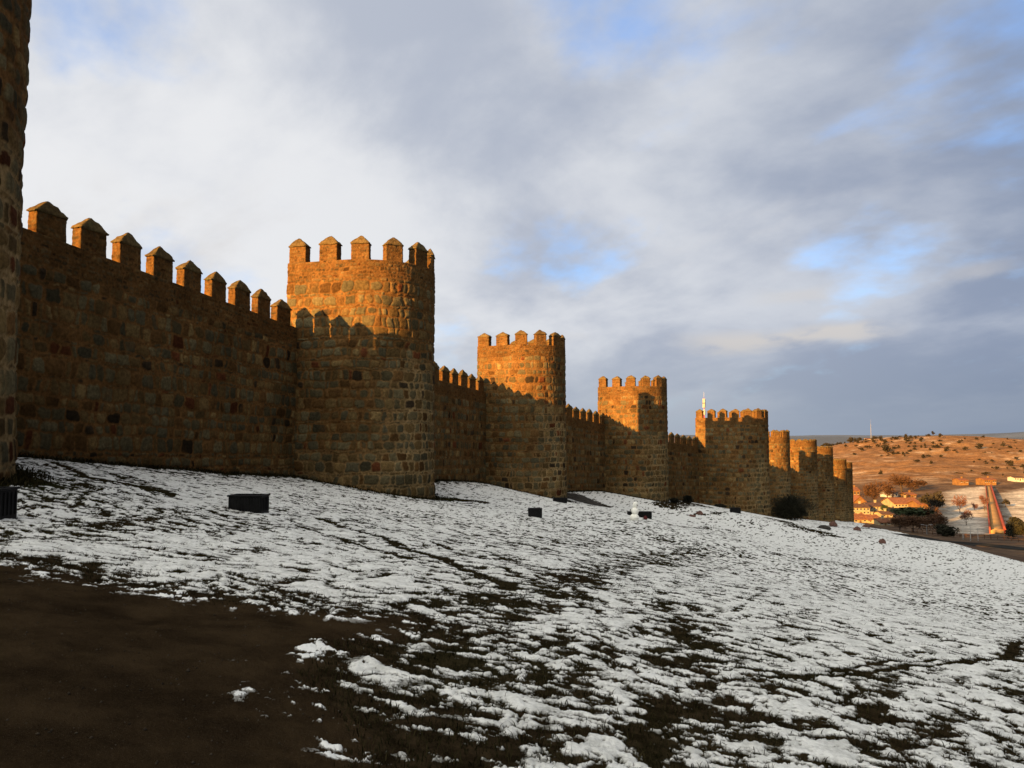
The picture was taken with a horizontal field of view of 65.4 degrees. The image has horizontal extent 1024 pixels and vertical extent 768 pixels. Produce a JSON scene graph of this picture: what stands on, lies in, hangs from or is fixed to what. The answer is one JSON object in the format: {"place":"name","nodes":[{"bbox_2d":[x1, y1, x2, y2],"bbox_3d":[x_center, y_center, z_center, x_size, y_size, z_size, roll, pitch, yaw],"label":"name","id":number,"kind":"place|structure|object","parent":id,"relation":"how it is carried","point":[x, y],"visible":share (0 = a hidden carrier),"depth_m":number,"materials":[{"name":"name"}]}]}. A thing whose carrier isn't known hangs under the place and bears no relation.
{"place":"outdoors","nodes":[
{"label":"outdoors","id":0,"kind":"place"},
{"bbox_2d":[0,560,425,767],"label":"dirt path","id":1,"kind":"structure","parent":0,"point":[159,711],"depth_m":5.11,"materials":[{"name":"brown soil"}]},
{"bbox_2d":[0,452,1023,767],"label":"snowy ground","id":2,"kind":"structure","parent":0,"point":[864,577],"depth_m":11.18,"materials":[{"name":"white snow"}]},
{"bbox_2d":[0,487,19,519],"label":"floodlight box","id":3,"kind":"object","parent":2,"relation":"on","point":[8,502],"visible":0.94,"depth_m":13.21,"materials":[{"name":"black paint"}]},
{"bbox_2d":[0,0,31,479],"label":"stone tower","id":4,"kind":"structure","parent":2,"relation":"on","point":[15,18],"depth_m":17.69,"materials":[{"name":"brown stone"}]},
{"bbox_2d":[15,201,297,475],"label":"curtain wall","id":5,"kind":"structure","parent":2,"relation":"on","point":[122,356],"depth_m":30.76,"materials":[{"name":"brown stone"}]},
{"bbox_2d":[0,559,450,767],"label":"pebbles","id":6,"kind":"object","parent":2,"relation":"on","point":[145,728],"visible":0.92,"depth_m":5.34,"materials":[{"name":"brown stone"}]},
{"bbox_2d":[227,494,269,513],"bbox_3d":[-6.641,3.150,20.116,0.886,0.722,0.600,0,-4,3],"label":"floodlight box","id":7,"kind":"object","parent":2,"relation":"on","point":[256,503],"visible":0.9,"depth_m":19.85,"materials":[{"name":"black paint"}]},
{"bbox_2d":[286,235,435,498],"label":"stone tower","id":8,"kind":"structure","parent":2,"relation":"on","point":[362,321],"depth_m":41.73,"materials":[{"name":"brown stone"}]},
{"bbox_2d":[434,361,486,481],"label":"curtain wall","id":9,"kind":"structure","parent":2,"relation":"on","point":[460,420],"depth_m":62.54,"materials":[{"name":"brown stone"}]},
{"bbox_2d":[477,330,566,497],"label":"stone tower","id":10,"kind":"structure","parent":2,"relation":"on","point":[523,378],"depth_m":66.93,"materials":[{"name":"brown stone"}]},
{"bbox_2d":[528,508,541,518],"bbox_3d":[1.212,6.920,41.920,0.746,0.772,0.600,0,-4,0],"label":"floodlight box","id":11,"kind":"object","parent":2,"relation":"on","point":[535,512],"visible":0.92,"depth_m":41.65,"materials":[{"name":"black paint"}]},
{"bbox_2d":[553,497,566,503],"bbox_3d":[3.484,8.573,57.847,1.012,0.632,0.600,0,-4,-3],"label":"floodlight box","id":12,"kind":"object","parent":2,"relation":"on","point":[560,499],"visible":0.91,"depth_m":57.58,"materials":[{"name":"black paint"}]},
{"bbox_2d":[566,404,605,491],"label":"curtain wall","id":13,"kind":"structure","parent":2,"relation":"on","point":[585,449],"depth_m":86.27,"materials":[{"name":"brown stone"}]},
{"bbox_2d":[567,493,604,506],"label":"rock outcrop","id":14,"kind":"object","parent":2,"relation":"on","point":[578,497],"visible":0.79,"depth_m":72.95,"materials":[{"name":"stone"}]},
{"bbox_2d":[597,375,668,501],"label":"stone tower","id":15,"kind":"structure","parent":2,"relation":"on","point":[636,439],"depth_m":89.50,"materials":[{"name":"brown stone"}]},
{"bbox_2d":[630,502,638,520],"bbox_3d":[7.567,7.863,49.181,0.575,1.210,0.563,0,-4,0],"label":"snowman","id":16,"kind":"object","parent":2,"relation":"on","point":[634,514],"visible":0.99,"depth_m":49.02,"materials":[{"name":"white snow"}]},
{"bbox_2d":[627,511,651,518],"bbox_3d":[9.553,9.921,59.766,1.801,0.712,0.600,0,-4,0],"label":"floodlight box","id":17,"kind":"object","parent":2,"relation":"on","point":[642,514],"visible":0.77,"depth_m":59.51,"materials":[{"name":"black paint"}]},
{"bbox_2d":[669,497,678,502],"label":"bush","id":18,"kind":"object","parent":2,"relation":"on","point":[674,500],"visible":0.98,"depth_m":96.03,"materials":[{"name":"green plant"}]},
{"bbox_2d":[668,432,698,502],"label":"curtain wall","id":19,"kind":"structure","parent":2,"relation":"on","point":[683,468],"depth_m":107.22,"materials":[{"name":"brown stone"}]},
{"bbox_2d":[682,495,693,502],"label":"bush","id":20,"kind":"object","parent":2,"relation":"on","point":[687,498],"visible":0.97,"depth_m":99.97,"materials":[{"name":"green plant"}]},
{"bbox_2d":[702,399,705,417],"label":"telecom mast","id":21,"kind":"object","parent":2,"relation":"on","point":[704,405],"visible":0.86,"depth_m":149.91,"materials":[{"name":"metal"}]},
{"bbox_2d":[713,504,727,507],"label":"bush","id":22,"kind":"object","parent":2,"relation":"on","point":[720,505],"visible":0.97,"depth_m":101.94,"materials":[{"name":"green plant"}]},
{"bbox_2d":[695,408,770,515],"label":"stone tower","id":23,"kind":"structure","parent":2,"relation":"on","point":[733,452],"depth_m":108.49,"materials":[{"name":"brown stone"}]},
{"bbox_2d":[729,507,740,513],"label":"floodlight box","id":24,"kind":"object","parent":2,"relation":"on","point":[735,509],"visible":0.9,"depth_m":87.30,"materials":[{"name":"black paint"}]},
{"bbox_2d":[768,430,790,518],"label":"stone tower","id":25,"kind":"structure","parent":2,"relation":"on","point":[779,464],"depth_m":137.09,"materials":[{"name":"brown stone"}]},
{"bbox_2d":[771,490,818,521],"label":"dark bush","id":26,"kind":"object","parent":2,"relation":"on","point":[791,508],"visible":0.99,"depth_m":114.18,"materials":[{"name":"green plant"}]},
{"bbox_2d":[790,439,818,520],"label":"stone tower","id":27,"kind":"structure","parent":2,"relation":"on","point":[803,465],"depth_m":160.10,"materials":[{"name":"brown stone"}]},
{"bbox_2d":[817,525,830,529],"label":"rock","id":28,"kind":"object","parent":2,"relation":"on","point":[826,527],"visible":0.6,"depth_m":90.23,"materials":[{"name":"stone"}]},
{"bbox_2d":[817,446,834,521],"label":"stone tower","id":29,"kind":"structure","parent":2,"relation":"on","point":[825,457],"depth_m":180.81,"materials":[{"name":"brown stone"}]},
{"bbox_2d":[829,521,837,526],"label":"rock","id":30,"kind":"object","parent":2,"relation":"on","point":[834,523],"visible":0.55,"depth_m":119.44,"materials":[{"name":"stone"}]},
{"bbox_2d":[833,458,847,521],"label":"stone tower","id":31,"kind":"structure","parent":2,"relation":"on","point":[840,489],"depth_m":218.45,"materials":[{"name":"brown stone"}]},
{"bbox_2d":[846,461,853,521],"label":"stone tower","id":32,"kind":"structure","parent":2,"relation":"on","point":[850,492],"depth_m":238.71,"materials":[{"name":"brown stone"}]},
{"bbox_2d":[878,538,885,543],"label":"rock","id":33,"kind":"object","parent":2,"relation":"on","point":[882,540],"visible":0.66,"depth_m":84.00,"materials":[{"name":"stone"}]},
{"bbox_2d":[21,0,1023,435],"label":"sky","id":34,"kind":"structure","parent":0,"point":[809,214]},
{"bbox_2d":[674,437,1023,561],"bbox_3d":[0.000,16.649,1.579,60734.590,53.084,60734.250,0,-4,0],"label":"valley floor","id":35,"kind":"structure","parent":0,"point":[1012,492],"depth_m":326.82,"materials":[{"name":"beige soil"}]},
{"bbox_2d":[853,485,860,494],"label":"house","id":36,"kind":"structure","parent":35,"relation":"on","point":[856,490],"depth_m":410.64,"materials":[{"name":"paint"}]},
{"bbox_2d":[853,495,865,502],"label":"house","id":37,"kind":"structure","parent":35,"relation":"on","point":[856,498],"depth_m":336.87,"materials":[{"name":"ceramic"}]},
{"bbox_2d":[854,511,866,522],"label":"house","id":38,"kind":"structure","parent":35,"relation":"on","point":[859,517],"depth_m":279.77,"materials":[{"name":"paint"}]},
{"bbox_2d":[853,501,870,513],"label":"house","id":39,"kind":"structure","parent":35,"relation":"on","point":[860,507],"depth_m":305.47,"materials":[{"name":"tile"}]},
{"bbox_2d":[858,481,884,499],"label":"bare tree","id":40,"kind":"object","parent":35,"relation":"on","point":[870,490],"visible":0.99,"depth_m":350.01,"materials":[{"name":"brown plant"}]},
{"bbox_2d":[863,512,879,522],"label":"house","id":41,"kind":"structure","parent":35,"relation":"on","point":[870,516],"depth_m":280.44,"materials":[{"name":"ceramic"}]},
{"bbox_2d":[864,500,883,511],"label":"house","id":42,"kind":"structure","parent":35,"relation":"on","point":[875,506],"depth_m":311.70,"materials":[{"name":"tile"}]},
{"bbox_2d":[871,515,891,524],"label":"house","id":43,"kind":"structure","parent":35,"relation":"on","point":[882,520],"depth_m":273.16,"materials":[{"name":"ceramic"}]},
{"bbox_2d":[873,508,893,516],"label":"house","id":44,"kind":"structure","parent":35,"relation":"on","point":[885,513],"depth_m":297.55,"materials":[{"name":"paint"}]},
{"bbox_2d":[881,505,888,510],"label":"evergreen tree","id":45,"kind":"object","parent":35,"relation":"on","point":[884,506],"visible":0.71,"depth_m":302.88,"materials":[{"name":"green plant"}]},
{"bbox_2d":[879,481,895,496],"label":"bare tree","id":46,"kind":"object","parent":35,"relation":"on","point":[888,489],"visible":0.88,"depth_m":376.80,"materials":[{"name":"brown plant"}]},
{"bbox_2d":[880,491,898,496],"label":"house","id":47,"kind":"structure","parent":35,"relation":"on","point":[884,495],"depth_m":387.69,"materials":[{"name":"white paint"}]},
{"bbox_2d":[880,495,915,507],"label":"house","id":48,"kind":"structure","parent":35,"relation":"on","point":[895,502],"depth_m":332.94,"materials":[{"name":"ceramic"}]},
{"bbox_2d":[887,514,910,530],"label":"bare tree","id":49,"kind":"object","parent":35,"relation":"on","point":[896,520],"visible":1,"depth_m":214.75,"materials":[{"name":"brown plant"}]},
{"bbox_2d":[887,473,913,491],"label":"bare tree","id":50,"kind":"object","parent":35,"relation":"on","point":[898,480],"visible":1,"depth_m":431.47,"materials":[{"name":"brown plant"}]},
{"bbox_2d":[899,490,916,497],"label":"house","id":51,"kind":"structure","parent":35,"relation":"on","point":[908,494],"depth_m":380.43,"materials":[{"name":"ceramic"}]},
{"bbox_2d":[889,507,935,518],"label":"umbrella pine","id":52,"kind":"object","parent":35,"relation":"on","point":[909,511],"visible":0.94,"depth_m":277.63,"materials":[{"name":"green plant"}]},
{"bbox_2d":[898,513,927,531],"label":"bare tree","id":53,"kind":"object","parent":35,"relation":"on","point":[913,521],"visible":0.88,"depth_m":215.43,"materials":[{"name":"brown plant"}]},
{"bbox_2d":[905,479,926,490],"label":"bare tree","id":54,"kind":"object","parent":35,"relation":"on","point":[913,484],"visible":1,"depth_m":425.74,"materials":[{"name":"brown plant"}]},
{"bbox_2d":[907,500,928,508],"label":"house","id":55,"kind":"structure","parent":35,"relation":"on","point":[915,503],"depth_m":321.81,"materials":[{"name":"ceramic"}]},
{"bbox_2d":[918,494,929,503],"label":"evergreen tree","id":56,"kind":"object","parent":35,"relation":"on","point":[922,499],"visible":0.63,"depth_m":320.67,"materials":[{"name":"green plant"}]},
{"bbox_2d":[916,514,939,531],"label":"bare tree","id":57,"kind":"object","parent":35,"relation":"on","point":[932,518],"visible":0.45,"depth_m":223.49,"materials":[{"name":"brown plant"}]},
{"bbox_2d":[921,505,940,520],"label":"bare tree","id":58,"kind":"object","parent":35,"relation":"on","point":[935,509],"visible":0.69,"depth_m":276.49,"materials":[{"name":"brown plant"}]},
{"bbox_2d":[924,491,944,512],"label":"evergreen tree","id":59,"kind":"object","parent":35,"relation":"on","point":[936,500],"visible":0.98,"depth_m":306.34,"materials":[{"name":"green plant"}]},
{"bbox_2d":[932,512,949,524],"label":"bare tree","id":60,"kind":"object","parent":35,"relation":"on","point":[942,519],"visible":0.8,"depth_m":240.17,"materials":[{"name":"brown plant"}]},
{"bbox_2d":[933,524,959,536],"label":"dark shrub","id":61,"kind":"object","parent":35,"relation":"on","point":[945,530],"visible":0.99,"depth_m":211.34,"materials":[{"name":"green plant"}]},
{"bbox_2d":[951,495,967,510],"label":"bare tree","id":62,"kind":"object","parent":35,"relation":"on","point":[961,502],"visible":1,"depth_m":305.42,"materials":[{"name":"brown plant"}]},
{"bbox_2d":[951,477,968,484],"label":"house","id":63,"kind":"structure","parent":35,"relation":"on","point":[960,481],"depth_m":478.65,"materials":[{"name":"paint"}]},
{"bbox_2d":[959,510,973,524],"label":"bare tree","id":64,"kind":"object","parent":35,"relation":"on","point":[964,514],"visible":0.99,"depth_m":256.75,"materials":[{"name":"brown plant"}]},
{"bbox_2d":[913,529,1023,541],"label":"roadside fence","id":65,"kind":"object","parent":35,"relation":"on","point":[990,537],"visible":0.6,"depth_m":207.85,"materials":[{"name":"brown wood"}]},
{"bbox_2d":[979,495,988,509],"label":"bare tree","id":66,"kind":"object","parent":35,"relation":"on","point":[983,499],"visible":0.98,"depth_m":313.46,"materials":[{"name":"brown plant"}]},
{"bbox_2d":[976,476,996,484],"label":"house","id":67,"kind":"structure","parent":35,"relation":"on","point":[986,481],"depth_m":474.07,"materials":[{"name":"paint"}]},
{"bbox_2d":[985,484,1005,533],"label":"footbridge","id":68,"kind":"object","parent":35,"relation":"on","point":[996,524],"visible":0.84,"depth_m":270.27,"materials":[{"name":"red brick"}]},
{"bbox_2d":[1000,498,1010,505],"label":"evergreen tree","id":69,"kind":"object","parent":35,"relation":"on","point":[1005,501],"visible":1,"depth_m":326.06,"materials":[{"name":"green plant"}]},
{"bbox_2d":[1004,520,1022,538],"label":"dark shrub","id":70,"kind":"object","parent":35,"relation":"on","point":[1011,529],"visible":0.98,"depth_m":211.47,"materials":[{"name":"green plant"}]},
{"bbox_2d":[1007,517,1022,523],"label":"dark shrub","id":71,"kind":"object","parent":35,"relation":"on","point":[1013,519],"visible":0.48,"depth_m":246.55,"materials":[{"name":"green plant"}]},
{"bbox_2d":[1007,476,1023,481],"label":"house","id":72,"kind":"structure","parent":35,"relation":"on","point":[1016,478],"depth_m":503.39,"materials":[{"name":"white paint"}]},
{"bbox_2d":[1014,521,1023,534],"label":"dark shrub","id":73,"kind":"object","parent":35,"relation":"on","point":[1019,525],"visible":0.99,"depth_m":209.98,"materials":[{"name":"green plant"}]},
{"bbox_2d":[674,432,1023,437],"bbox_3d":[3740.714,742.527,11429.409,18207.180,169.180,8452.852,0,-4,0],"label":"mountains","id":74,"kind":"structure","parent":0,"point":[1010,435],"depth_m":12050.04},
{"bbox_2d":[832,435,1023,480],"bbox_3d":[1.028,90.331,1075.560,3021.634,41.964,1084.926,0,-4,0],"label":"hillside","id":75,"kind":"structure","parent":0,"point":[869,463],"depth_m":717.45,"materials":[{"name":"brown soil"}]},
{"bbox_2d":[846,437,857,441],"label":"hill oak","id":76,"kind":"object","parent":75,"relation":"on","point":[851,439],"visible":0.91,"depth_m":996.39,"materials":[{"name":"green plant"}]},
{"bbox_2d":[881,444,892,452],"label":"hill oak","id":77,"kind":"object","parent":75,"relation":"on","point":[885,448],"visible":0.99,"depth_m":780.14,"materials":[{"name":"green plant"}]},
{"bbox_2d":[974,443,982,448],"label":"hill oak","id":78,"kind":"object","parent":75,"relation":"on","point":[978,446],"visible":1,"depth_m":765.30,"materials":[{"name":"green plant"}]},
{"bbox_2d":[1006,460,1013,465],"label":"hill oak","id":79,"kind":"object","parent":75,"relation":"on","point":[1010,462],"visible":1,"depth_m":637.77,"materials":[{"name":"green plant"}]},
{"bbox_2d":[894,533,1023,549],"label":"road","id":80,"kind":"structure","parent":0,"point":[989,545],"depth_m":157.21,"materials":[{"name":"grey asphalt"}]}
]}

